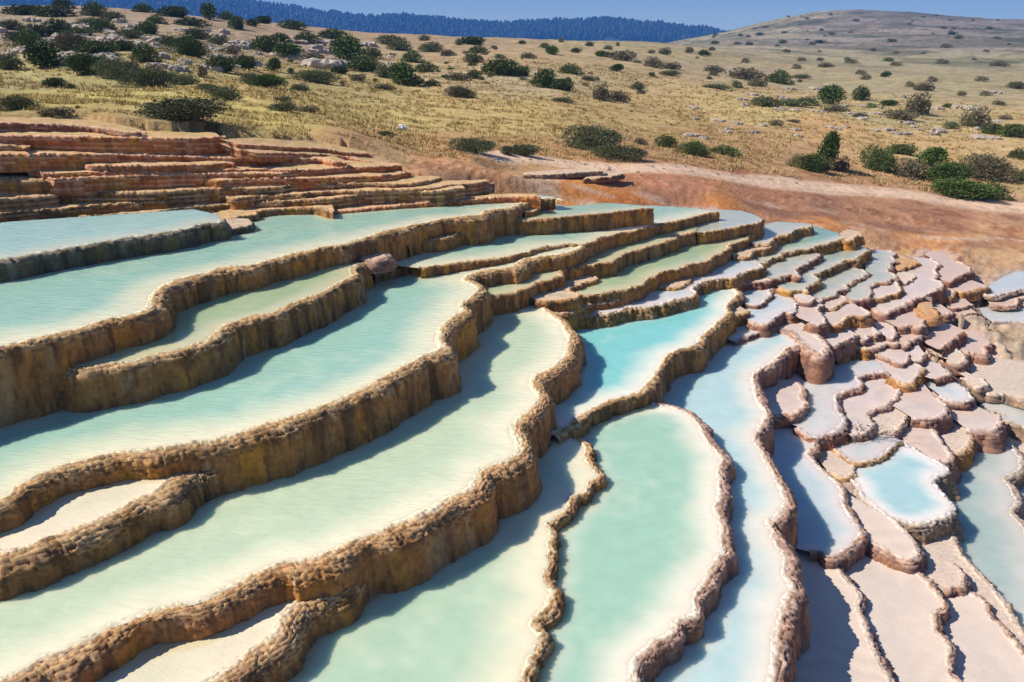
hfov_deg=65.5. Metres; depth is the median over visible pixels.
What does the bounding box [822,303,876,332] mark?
travertine terrace
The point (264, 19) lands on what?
juniper bush
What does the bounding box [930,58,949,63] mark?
dry bush
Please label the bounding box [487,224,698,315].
travertine terrace
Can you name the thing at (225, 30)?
limestone rock
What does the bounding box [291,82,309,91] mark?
bush
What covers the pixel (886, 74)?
upright bush
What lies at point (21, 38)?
juniper bush
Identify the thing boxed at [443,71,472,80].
dry bush
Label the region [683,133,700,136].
limestone rock
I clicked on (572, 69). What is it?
juniper bush
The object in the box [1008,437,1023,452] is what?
travertine terrace
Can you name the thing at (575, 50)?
juniper bush
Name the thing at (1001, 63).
dry bush
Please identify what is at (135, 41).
limestone rock
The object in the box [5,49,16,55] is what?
limestone rock
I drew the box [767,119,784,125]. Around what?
dry bush
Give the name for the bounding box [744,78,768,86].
dry bush
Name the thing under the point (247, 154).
travertine terrace
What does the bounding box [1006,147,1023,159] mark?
juniper bush
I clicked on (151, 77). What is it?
bush
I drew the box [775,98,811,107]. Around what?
bush
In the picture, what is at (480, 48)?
juniper bush
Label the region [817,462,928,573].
travertine terrace
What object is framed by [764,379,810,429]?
travertine terrace
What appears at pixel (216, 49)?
limestone rock
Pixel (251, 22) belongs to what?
juniper bush
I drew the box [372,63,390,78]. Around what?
bush
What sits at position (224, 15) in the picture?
juniper bush
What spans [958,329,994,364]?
travertine terrace
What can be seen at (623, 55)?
dry bush
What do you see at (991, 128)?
juniper bush
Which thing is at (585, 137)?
bush
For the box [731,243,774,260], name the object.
travertine terrace
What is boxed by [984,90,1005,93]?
limestone rock
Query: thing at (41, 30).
juniper bush
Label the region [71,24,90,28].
limestone rock
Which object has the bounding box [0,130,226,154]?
travertine terrace
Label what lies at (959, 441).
travertine terrace
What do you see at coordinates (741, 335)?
travertine terrace
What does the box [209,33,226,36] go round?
limestone rock
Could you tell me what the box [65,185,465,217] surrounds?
travertine terrace
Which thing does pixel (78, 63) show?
upright bush
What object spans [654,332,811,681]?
travertine terrace
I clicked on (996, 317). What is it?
travertine terrace
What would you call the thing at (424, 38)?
bush
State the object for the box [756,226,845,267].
travertine terrace
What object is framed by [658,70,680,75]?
bush
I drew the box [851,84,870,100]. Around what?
juniper bush
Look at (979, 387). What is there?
travertine terrace
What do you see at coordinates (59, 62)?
limestone rock
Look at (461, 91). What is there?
dry bush
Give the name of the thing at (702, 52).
upright bush
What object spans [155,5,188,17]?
juniper bush
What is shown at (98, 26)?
juniper bush
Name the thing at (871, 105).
bush
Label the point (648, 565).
travertine terrace
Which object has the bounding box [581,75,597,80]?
bush
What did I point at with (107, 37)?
limestone rock
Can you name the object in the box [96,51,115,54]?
limestone rock
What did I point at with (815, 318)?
travertine terrace
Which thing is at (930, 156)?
upright bush
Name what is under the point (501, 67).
juniper bush
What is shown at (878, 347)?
travertine terrace
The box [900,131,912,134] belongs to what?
limestone rock
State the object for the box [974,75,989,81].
dry bush
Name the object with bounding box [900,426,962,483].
travertine terrace
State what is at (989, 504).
travertine terrace
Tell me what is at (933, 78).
dry bush
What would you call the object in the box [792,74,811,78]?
bush
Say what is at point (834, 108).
dry bush
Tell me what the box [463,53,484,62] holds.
bush
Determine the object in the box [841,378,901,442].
travertine terrace
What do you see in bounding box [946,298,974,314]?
travertine terrace
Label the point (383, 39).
bush
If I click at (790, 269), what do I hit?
travertine terrace
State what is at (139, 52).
juniper bush
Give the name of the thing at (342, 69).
juniper bush
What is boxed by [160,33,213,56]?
juniper bush
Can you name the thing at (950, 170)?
upright bush
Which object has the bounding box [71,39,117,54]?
juniper bush
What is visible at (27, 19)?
limestone rock
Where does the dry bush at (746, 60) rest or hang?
on the ground at (982, 239)
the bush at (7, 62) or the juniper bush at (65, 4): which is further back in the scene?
the juniper bush at (65, 4)
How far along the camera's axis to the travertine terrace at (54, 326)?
9.29 m
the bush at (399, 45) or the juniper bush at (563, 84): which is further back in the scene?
the bush at (399, 45)
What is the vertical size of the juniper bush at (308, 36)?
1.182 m
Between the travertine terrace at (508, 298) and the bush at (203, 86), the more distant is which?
the bush at (203, 86)
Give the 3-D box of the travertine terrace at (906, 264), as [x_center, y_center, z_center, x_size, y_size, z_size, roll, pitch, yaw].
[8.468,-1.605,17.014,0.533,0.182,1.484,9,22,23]
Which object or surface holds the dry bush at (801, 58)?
on the ground at (982, 239)
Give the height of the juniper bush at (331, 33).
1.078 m
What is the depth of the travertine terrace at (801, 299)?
13.83 m
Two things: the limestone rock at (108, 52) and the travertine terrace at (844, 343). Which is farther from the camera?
the limestone rock at (108, 52)
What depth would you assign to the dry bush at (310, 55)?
43.28 m
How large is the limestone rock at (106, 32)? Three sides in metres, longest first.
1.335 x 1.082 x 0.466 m
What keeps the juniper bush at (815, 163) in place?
on the ground at (982, 239)
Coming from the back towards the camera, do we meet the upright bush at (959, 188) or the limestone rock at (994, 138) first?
the limestone rock at (994, 138)
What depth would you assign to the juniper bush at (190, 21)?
56.70 m
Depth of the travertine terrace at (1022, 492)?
10.37 m
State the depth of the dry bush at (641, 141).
24.47 m
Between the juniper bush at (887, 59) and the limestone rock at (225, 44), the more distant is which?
the juniper bush at (887, 59)
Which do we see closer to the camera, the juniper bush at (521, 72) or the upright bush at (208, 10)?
the juniper bush at (521, 72)
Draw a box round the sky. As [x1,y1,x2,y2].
[256,0,1023,30]
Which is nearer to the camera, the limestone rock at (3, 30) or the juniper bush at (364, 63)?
the juniper bush at (364, 63)
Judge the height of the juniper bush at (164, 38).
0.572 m
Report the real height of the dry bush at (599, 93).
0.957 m
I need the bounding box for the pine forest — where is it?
[0,0,729,42]
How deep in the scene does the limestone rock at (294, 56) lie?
45.11 m
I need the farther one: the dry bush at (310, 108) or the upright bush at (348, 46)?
the upright bush at (348, 46)
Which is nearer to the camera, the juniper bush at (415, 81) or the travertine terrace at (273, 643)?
the travertine terrace at (273, 643)
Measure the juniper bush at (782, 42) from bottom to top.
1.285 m
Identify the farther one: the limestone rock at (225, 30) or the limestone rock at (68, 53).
the limestone rock at (225, 30)
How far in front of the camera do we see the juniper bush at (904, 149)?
29.35 m
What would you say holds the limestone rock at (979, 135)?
on the ground at (982, 239)
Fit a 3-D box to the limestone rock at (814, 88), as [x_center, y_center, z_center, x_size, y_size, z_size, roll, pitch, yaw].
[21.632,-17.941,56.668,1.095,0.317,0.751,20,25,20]
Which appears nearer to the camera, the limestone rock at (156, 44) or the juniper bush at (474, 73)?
the limestone rock at (156, 44)
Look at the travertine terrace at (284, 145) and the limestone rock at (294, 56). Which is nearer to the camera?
the travertine terrace at (284, 145)
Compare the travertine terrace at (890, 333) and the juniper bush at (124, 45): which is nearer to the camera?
the travertine terrace at (890, 333)
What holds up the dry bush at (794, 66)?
on the ground at (982, 239)
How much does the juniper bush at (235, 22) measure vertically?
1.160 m
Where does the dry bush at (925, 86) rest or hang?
on the ground at (982, 239)
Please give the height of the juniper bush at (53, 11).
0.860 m
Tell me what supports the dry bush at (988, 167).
on the ground at (982, 239)
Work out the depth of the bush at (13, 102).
13.44 m
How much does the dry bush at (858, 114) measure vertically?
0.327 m
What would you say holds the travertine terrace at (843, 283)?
on the ground at (982, 239)
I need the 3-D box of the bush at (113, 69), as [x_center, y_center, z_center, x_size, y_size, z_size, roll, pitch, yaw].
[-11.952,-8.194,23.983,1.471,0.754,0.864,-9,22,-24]
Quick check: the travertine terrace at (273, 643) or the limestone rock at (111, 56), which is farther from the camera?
the limestone rock at (111, 56)
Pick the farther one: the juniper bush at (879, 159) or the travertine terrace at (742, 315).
the juniper bush at (879, 159)
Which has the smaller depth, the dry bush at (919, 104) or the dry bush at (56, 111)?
the dry bush at (56, 111)
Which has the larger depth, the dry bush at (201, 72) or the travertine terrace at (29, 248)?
the dry bush at (201, 72)
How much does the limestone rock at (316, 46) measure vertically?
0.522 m
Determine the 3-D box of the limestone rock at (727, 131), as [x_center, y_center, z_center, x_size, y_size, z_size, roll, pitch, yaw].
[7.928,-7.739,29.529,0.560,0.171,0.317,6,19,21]
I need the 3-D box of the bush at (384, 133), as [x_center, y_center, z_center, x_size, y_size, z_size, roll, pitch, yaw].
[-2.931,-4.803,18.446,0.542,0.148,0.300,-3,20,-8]
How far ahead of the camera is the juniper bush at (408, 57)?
52.75 m
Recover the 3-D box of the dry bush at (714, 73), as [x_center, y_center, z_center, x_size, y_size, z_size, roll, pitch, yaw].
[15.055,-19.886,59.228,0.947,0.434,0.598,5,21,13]
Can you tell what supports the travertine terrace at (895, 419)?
on the ground at (982, 239)
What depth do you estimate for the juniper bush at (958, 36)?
218.56 m
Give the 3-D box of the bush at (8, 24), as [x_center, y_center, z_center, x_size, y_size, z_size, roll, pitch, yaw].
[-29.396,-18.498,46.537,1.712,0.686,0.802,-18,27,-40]
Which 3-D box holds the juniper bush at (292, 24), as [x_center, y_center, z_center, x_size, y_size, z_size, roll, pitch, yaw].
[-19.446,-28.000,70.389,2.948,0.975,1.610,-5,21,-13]
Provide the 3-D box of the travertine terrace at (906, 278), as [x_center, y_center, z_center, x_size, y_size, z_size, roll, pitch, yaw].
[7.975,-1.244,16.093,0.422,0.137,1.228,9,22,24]
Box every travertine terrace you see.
[0,117,146,136]
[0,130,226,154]
[0,143,30,150]
[0,148,349,172]
[0,172,53,195]
[0,176,442,211]
[0,179,489,222]
[0,195,561,427]
[0,209,230,281]
[0,246,587,532]
[0,305,586,681]
[0,468,220,600]
[28,160,402,179]
[45,169,302,195]
[62,261,373,412]
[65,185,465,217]
[76,161,233,174]
[96,584,369,681]
[205,171,410,192]
[216,204,335,221]
[220,143,394,162]
[222,138,370,157]
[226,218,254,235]
[287,437,606,681]
[333,193,540,213]
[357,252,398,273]
[373,266,420,282]
[397,205,719,278]
[406,233,462,257]
[483,182,494,193]
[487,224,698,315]
[512,203,653,234]
[523,168,603,178]
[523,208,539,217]
[533,275,599,314]
[537,401,738,681]
[551,288,744,443]
[555,298,628,328]
[574,231,761,307]
[574,256,767,330]
[583,172,624,183]
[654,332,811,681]
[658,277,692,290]
[696,209,764,244]
[728,325,761,345]
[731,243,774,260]
[733,305,750,326]
[738,276,774,290]
[742,287,777,308]
[742,294,800,337]
[750,222,814,252]
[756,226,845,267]
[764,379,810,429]
[765,253,823,287]
[771,428,868,571]
[775,246,872,297]
[775,319,834,384]
[787,358,891,451]
[792,293,817,307]
[794,301,829,337]
[795,549,897,681]
[810,267,872,303]
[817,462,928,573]
[819,451,857,482]
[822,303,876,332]
[823,294,848,311]
[825,328,859,361]
[825,435,903,467]
[837,346,869,364]
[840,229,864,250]
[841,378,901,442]
[845,250,900,310]
[846,556,963,681]
[849,325,883,346]
[850,440,963,544]
[866,340,900,358]
[869,348,912,368]
[870,257,946,322]
[872,281,905,303]
[872,407,910,439]
[874,321,899,341]
[876,359,928,392]
[885,309,930,339]
[892,383,954,435]
[895,255,920,271]
[896,270,916,285]
[898,331,930,351]
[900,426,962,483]
[906,345,928,366]
[913,360,956,386]
[914,302,943,325]
[920,534,1023,646]
[920,546,973,597]
[924,252,975,288]
[924,322,969,361]
[924,378,976,410]
[927,346,971,375]
[932,303,955,321]
[940,421,976,471]
[942,280,991,306]
[943,589,1023,681]
[945,306,978,316]
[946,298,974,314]
[952,406,1008,453]
[952,441,1023,626]
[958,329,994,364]
[959,372,990,401]
[969,354,1023,408]
[978,401,1023,442]
[979,307,1023,324]
[983,271,1023,300]
[987,294,1023,310]
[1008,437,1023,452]
[1020,485,1023,518]
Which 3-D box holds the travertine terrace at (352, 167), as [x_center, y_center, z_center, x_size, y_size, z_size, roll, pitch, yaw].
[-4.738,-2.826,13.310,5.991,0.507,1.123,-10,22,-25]
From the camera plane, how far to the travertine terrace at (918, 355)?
12.91 m
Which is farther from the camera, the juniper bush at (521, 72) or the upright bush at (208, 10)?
the upright bush at (208, 10)
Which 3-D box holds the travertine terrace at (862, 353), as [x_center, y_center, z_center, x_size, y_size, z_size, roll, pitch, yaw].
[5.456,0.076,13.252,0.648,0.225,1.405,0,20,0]
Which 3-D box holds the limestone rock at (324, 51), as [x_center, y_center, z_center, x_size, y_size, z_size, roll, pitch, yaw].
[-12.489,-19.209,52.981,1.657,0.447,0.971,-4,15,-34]
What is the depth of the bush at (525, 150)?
19.42 m
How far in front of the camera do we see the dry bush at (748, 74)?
59.98 m
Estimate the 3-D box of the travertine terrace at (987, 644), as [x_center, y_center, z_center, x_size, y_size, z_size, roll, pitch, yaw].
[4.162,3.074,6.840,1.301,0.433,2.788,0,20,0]
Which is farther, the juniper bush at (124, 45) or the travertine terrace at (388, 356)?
the juniper bush at (124, 45)
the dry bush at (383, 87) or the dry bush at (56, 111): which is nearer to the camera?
the dry bush at (56, 111)
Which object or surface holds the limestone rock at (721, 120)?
on the ground at (982, 239)
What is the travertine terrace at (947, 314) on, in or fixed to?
on the ground at (982, 239)
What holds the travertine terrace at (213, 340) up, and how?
on the ground at (982, 239)
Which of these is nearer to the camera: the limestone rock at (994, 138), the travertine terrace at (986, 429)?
the travertine terrace at (986, 429)
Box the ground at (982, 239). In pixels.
[0,5,1023,500]
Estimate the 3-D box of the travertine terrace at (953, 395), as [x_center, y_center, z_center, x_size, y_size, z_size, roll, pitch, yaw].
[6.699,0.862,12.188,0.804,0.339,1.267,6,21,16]
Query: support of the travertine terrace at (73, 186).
on the ground at (982, 239)
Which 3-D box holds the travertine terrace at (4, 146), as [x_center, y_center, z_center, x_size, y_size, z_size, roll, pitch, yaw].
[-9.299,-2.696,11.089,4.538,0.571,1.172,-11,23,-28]
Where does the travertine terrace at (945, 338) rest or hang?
on the ground at (982, 239)
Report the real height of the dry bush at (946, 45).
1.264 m
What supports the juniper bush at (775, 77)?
on the ground at (982, 239)
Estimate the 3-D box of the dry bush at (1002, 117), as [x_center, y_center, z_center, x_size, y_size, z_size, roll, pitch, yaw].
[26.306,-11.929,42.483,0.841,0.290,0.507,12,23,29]
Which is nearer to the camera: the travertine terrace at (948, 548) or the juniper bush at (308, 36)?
the travertine terrace at (948, 548)
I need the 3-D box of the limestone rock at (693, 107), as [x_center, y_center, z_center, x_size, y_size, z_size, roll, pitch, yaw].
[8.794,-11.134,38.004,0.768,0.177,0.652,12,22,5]
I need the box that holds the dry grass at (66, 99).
[0,29,1023,197]
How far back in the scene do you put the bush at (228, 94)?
19.12 m
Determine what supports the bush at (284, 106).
on the ground at (982, 239)
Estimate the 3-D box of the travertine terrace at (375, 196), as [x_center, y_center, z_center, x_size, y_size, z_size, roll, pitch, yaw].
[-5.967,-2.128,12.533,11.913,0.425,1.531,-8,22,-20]
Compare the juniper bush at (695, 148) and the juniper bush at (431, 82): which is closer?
the juniper bush at (695, 148)
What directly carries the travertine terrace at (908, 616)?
on the ground at (982, 239)
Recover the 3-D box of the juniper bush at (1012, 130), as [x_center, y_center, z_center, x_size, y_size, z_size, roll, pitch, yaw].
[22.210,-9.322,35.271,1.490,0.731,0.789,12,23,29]
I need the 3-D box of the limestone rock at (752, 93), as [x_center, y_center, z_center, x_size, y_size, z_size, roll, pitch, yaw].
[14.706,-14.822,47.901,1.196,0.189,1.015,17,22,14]
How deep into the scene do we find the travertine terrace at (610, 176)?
17.61 m
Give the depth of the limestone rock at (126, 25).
51.32 m
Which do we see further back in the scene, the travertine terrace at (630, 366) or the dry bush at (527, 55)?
the dry bush at (527, 55)
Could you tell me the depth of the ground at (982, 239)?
28.61 m
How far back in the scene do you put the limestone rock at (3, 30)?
44.85 m
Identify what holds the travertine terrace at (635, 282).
on the ground at (982, 239)
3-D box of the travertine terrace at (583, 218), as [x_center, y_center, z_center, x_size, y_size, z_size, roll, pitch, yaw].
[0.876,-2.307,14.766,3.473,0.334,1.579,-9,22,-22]
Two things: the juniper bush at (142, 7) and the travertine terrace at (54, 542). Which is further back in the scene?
the juniper bush at (142, 7)
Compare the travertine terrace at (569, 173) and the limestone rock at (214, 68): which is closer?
the travertine terrace at (569, 173)
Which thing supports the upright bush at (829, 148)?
on the ground at (982, 239)
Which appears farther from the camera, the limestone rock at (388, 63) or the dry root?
the limestone rock at (388, 63)
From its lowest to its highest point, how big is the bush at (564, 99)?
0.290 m
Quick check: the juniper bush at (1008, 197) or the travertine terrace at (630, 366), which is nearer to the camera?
the travertine terrace at (630, 366)
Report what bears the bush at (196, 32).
on the ground at (982, 239)
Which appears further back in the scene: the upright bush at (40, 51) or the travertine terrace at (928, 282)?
the upright bush at (40, 51)
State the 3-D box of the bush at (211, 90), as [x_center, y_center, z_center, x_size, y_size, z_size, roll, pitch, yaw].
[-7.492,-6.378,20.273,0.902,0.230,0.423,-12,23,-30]
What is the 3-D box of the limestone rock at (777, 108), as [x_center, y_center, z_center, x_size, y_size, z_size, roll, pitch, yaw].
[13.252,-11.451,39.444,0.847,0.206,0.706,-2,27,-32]
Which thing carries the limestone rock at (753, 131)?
on the ground at (982, 239)
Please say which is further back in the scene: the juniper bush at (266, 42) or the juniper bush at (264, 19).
the juniper bush at (264, 19)
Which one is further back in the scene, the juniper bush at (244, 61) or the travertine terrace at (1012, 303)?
the juniper bush at (244, 61)
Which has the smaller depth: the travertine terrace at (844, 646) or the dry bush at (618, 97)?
the travertine terrace at (844, 646)
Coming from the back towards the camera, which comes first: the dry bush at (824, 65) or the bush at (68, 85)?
the dry bush at (824, 65)
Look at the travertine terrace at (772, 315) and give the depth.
13.25 m
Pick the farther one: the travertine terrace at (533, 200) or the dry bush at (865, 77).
the dry bush at (865, 77)
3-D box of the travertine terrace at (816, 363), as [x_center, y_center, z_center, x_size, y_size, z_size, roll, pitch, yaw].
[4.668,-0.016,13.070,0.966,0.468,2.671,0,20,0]
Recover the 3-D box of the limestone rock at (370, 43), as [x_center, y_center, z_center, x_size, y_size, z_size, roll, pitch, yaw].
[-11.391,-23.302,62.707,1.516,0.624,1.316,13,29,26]
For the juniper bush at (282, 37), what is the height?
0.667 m
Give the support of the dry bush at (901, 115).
on the ground at (982, 239)
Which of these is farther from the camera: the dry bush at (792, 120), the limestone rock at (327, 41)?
the limestone rock at (327, 41)
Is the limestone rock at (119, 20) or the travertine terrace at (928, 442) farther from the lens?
the limestone rock at (119, 20)
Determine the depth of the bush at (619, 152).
21.03 m
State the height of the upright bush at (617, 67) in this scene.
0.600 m
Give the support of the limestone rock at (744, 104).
on the ground at (982, 239)
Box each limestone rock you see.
[0,27,8,32]
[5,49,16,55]
[10,47,25,53]
[22,17,40,21]
[50,60,63,64]
[57,50,73,55]
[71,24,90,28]
[93,54,118,58]
[96,35,113,41]
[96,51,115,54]
[104,30,118,35]
[111,18,125,22]
[112,36,131,39]
[120,23,135,29]
[124,40,147,43]
[140,36,157,41]
[144,62,168,68]
[150,42,160,46]
[152,52,169,58]
[167,64,188,71]
[169,28,190,31]
[177,58,192,64]
[200,64,225,71]
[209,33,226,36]
[209,47,226,51]
[219,28,230,33]
[222,43,240,48]
[232,44,249,49]
[269,52,283,57]
[283,54,298,58]
[286,39,308,44]
[300,57,345,69]
[301,47,317,52]
[307,43,322,48]
[315,49,335,54]
[324,39,337,43]
[360,41,377,46]
[384,61,394,65]
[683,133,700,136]
[688,105,703,108]
[698,136,708,139]
[710,119,725,121]
[718,130,732,133]
[731,121,743,124]
[739,103,750,106]
[746,92,764,95]
[748,130,759,133]
[772,107,785,110]
[786,87,796,89]
[808,86,820,89]
[810,109,828,112]
[825,125,842,129]
[856,116,867,119]
[869,111,883,114]
[889,132,901,134]
[898,121,914,124]
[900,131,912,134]
[928,132,940,135]
[930,129,946,132]
[932,106,944,109]
[951,105,962,108]
[963,105,980,109]
[969,136,985,139]
[971,134,987,138]
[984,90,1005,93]
[985,118,1003,122]
[987,136,1003,139]
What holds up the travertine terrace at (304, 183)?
on the ground at (982, 239)
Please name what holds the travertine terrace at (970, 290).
on the ground at (982, 239)
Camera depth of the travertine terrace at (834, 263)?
15.63 m
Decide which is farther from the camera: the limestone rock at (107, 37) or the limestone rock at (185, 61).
the limestone rock at (107, 37)
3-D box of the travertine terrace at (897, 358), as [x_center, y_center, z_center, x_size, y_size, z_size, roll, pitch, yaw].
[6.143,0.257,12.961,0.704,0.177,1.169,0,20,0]
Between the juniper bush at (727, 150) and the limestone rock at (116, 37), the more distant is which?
the limestone rock at (116, 37)
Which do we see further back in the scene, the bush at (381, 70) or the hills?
the hills
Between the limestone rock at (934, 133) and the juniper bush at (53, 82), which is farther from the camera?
the limestone rock at (934, 133)
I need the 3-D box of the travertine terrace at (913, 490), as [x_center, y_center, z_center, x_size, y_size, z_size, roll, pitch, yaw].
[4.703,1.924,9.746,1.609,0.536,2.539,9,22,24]
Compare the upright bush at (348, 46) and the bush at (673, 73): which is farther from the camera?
the bush at (673, 73)
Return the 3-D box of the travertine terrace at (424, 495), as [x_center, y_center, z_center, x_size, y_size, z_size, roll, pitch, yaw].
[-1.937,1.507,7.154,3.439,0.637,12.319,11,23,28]
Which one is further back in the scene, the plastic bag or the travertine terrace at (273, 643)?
the plastic bag
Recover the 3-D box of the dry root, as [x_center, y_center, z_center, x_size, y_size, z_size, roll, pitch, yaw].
[6.784,0.501,12.290,0.070,0.243,1.666,0,20,0]
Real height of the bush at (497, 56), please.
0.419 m
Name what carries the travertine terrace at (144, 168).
on the travertine terrace at (73, 186)
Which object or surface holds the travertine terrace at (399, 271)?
on the travertine terrace at (388, 356)
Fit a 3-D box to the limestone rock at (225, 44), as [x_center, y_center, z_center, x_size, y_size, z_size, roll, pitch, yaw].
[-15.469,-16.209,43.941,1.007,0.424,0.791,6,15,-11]
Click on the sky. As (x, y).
(724, 15)
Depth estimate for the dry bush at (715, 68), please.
63.60 m
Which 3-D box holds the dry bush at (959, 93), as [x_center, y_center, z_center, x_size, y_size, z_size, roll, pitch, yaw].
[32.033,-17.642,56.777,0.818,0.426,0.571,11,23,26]
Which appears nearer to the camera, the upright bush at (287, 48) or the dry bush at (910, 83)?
the upright bush at (287, 48)
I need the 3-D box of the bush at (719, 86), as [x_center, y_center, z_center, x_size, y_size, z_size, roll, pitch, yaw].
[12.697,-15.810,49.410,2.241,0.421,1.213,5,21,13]
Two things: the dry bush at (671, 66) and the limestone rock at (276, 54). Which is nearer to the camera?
the limestone rock at (276, 54)
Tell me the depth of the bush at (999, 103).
50.41 m
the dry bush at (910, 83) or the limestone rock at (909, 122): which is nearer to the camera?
the limestone rock at (909, 122)
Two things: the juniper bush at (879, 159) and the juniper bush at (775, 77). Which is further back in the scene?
the juniper bush at (775, 77)
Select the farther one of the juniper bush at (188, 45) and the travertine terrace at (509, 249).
the juniper bush at (188, 45)
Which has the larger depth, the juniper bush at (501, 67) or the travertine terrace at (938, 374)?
the juniper bush at (501, 67)
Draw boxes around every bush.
[0,4,43,14]
[0,18,23,29]
[0,53,26,69]
[0,93,40,110]
[2,30,27,41]
[9,24,48,47]
[17,22,52,36]
[22,39,65,67]
[28,4,77,16]
[32,106,76,114]
[41,16,74,35]
[41,77,67,87]
[47,29,92,50]
[50,0,76,7]
[59,27,96,34]
[62,53,106,73]
[63,82,78,88]
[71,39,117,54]
[72,17,107,25]
[77,0,110,15]
[86,18,117,32]
[89,57,138,79]
[98,10,125,20]
[106,40,136,50]
[114,29,145,38]
[114,63,183,87]
[126,95,234,122]
[127,38,163,62]
[131,3,154,12]
[133,20,159,33]
[145,14,168,23]
[154,35,175,45]
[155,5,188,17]
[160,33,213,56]
[170,72,199,84]
[171,15,215,26]
[183,25,210,39]
[192,83,216,90]
[196,65,207,77]
[199,1,218,19]
[201,55,238,72]
[202,86,233,93]
[206,36,229,44]
[209,86,244,100]
[215,9,234,19]
[224,44,240,54]
[227,15,245,29]
[233,54,259,69]
[238,72,259,83]
[244,18,260,26]
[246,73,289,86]
[249,34,280,51]
[254,15,271,23]
[264,57,281,70]
[266,101,296,110]
[270,32,290,41]
[272,42,304,55]
[273,95,292,101]
[277,18,308,29]
[287,68,343,82]
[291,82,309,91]
[293,29,324,44]
[295,105,319,111]
[299,51,322,59]
[315,28,352,38]
[328,34,367,59]
[331,66,349,73]
[345,55,381,71]
[349,74,366,80]
[361,46,383,58]
[371,83,395,89]
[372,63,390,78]
[373,34,405,43]
[377,131,395,136]
[385,37,414,50]
[387,61,416,84]
[399,49,424,62]
[402,75,426,86]
[415,60,440,72]
[416,41,442,51]
[418,34,429,40]
[425,78,440,86]
[439,49,456,55]
[442,85,476,97]
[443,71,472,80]
[443,137,497,154]
[454,36,488,44]
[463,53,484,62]
[467,67,483,78]
[468,45,489,52]
[477,58,518,75]
[494,54,507,58]
[499,145,513,155]
[501,143,541,156]
[511,65,530,75]
[520,52,537,58]
[531,68,557,87]
[538,42,548,47]
[544,78,576,90]
[545,45,559,53]
[550,96,573,102]
[557,123,624,151]
[558,63,587,74]
[571,47,581,52]
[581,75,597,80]
[584,41,594,45]
[588,143,649,161]
[590,82,608,100]
[594,50,607,56]
[603,45,612,49]
[603,51,614,57]
[606,89,630,101]
[608,49,636,60]
[608,64,623,71]
[629,82,645,89]
[633,137,647,144]
[643,56,664,67]
[653,133,678,147]
[658,47,671,54]
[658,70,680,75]
[660,61,681,69]
[673,140,712,155]
[684,46,693,52]
[698,49,707,54]
[702,83,731,89]
[703,64,725,72]
[709,71,720,75]
[711,144,743,155]
[725,67,769,80]
[731,80,744,87]
[741,58,750,62]
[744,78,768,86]
[745,96,784,106]
[763,67,797,84]
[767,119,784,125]
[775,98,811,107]
[778,39,787,43]
[785,152,838,171]
[786,119,800,122]
[789,64,801,68]
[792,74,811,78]
[796,57,806,60]
[799,95,820,105]
[816,83,848,103]
[817,62,835,67]
[817,130,840,167]
[821,104,850,111]
[832,156,851,171]
[844,58,857,63]
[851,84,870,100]
[852,112,867,116]
[855,69,866,74]
[856,143,898,171]
[859,73,871,79]
[866,102,877,107]
[879,71,891,76]
[879,99,900,105]
[880,108,919,119]
[881,57,894,61]
[884,143,919,155]
[889,61,903,66]
[891,156,929,180]
[903,90,933,114]
[904,81,913,86]
[911,81,935,90]
[914,146,948,166]
[923,160,973,181]
[925,76,937,81]
[928,178,1006,199]
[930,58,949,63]
[940,43,953,47]
[941,103,954,107]
[941,121,961,129]
[948,31,957,34]
[953,34,963,38]
[955,152,1021,182]
[957,91,966,95]
[957,105,993,127]
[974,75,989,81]
[978,122,1002,134]
[979,90,992,95]
[980,178,1016,200]
[987,60,1010,66]
[990,99,1008,105]
[994,123,1023,137]
[997,115,1012,119]
[1005,81,1023,88]
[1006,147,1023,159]
[1014,168,1023,180]
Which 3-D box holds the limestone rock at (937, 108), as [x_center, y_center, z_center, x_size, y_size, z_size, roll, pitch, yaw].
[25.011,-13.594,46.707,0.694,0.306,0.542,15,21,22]
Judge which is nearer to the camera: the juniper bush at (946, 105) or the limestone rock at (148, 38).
the limestone rock at (148, 38)
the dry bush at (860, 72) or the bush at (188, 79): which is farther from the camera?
the dry bush at (860, 72)
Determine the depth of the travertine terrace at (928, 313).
14.24 m
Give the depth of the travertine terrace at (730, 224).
16.09 m
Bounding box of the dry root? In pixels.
[925,347,979,401]
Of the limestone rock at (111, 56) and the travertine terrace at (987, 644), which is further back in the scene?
the limestone rock at (111, 56)
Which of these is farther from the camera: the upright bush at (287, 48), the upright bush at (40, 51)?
the upright bush at (287, 48)
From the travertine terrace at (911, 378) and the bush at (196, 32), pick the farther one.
the bush at (196, 32)
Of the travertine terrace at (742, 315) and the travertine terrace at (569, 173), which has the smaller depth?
the travertine terrace at (742, 315)
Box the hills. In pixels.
[0,0,676,42]
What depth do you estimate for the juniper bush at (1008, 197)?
23.49 m
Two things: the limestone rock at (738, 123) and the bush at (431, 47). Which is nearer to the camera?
the limestone rock at (738, 123)
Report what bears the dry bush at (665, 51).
on the ground at (982, 239)
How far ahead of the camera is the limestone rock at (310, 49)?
52.22 m
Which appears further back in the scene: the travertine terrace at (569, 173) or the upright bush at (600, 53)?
the upright bush at (600, 53)
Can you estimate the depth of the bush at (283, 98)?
20.40 m
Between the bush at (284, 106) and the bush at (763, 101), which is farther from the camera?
the bush at (763, 101)
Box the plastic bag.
[397,124,407,129]

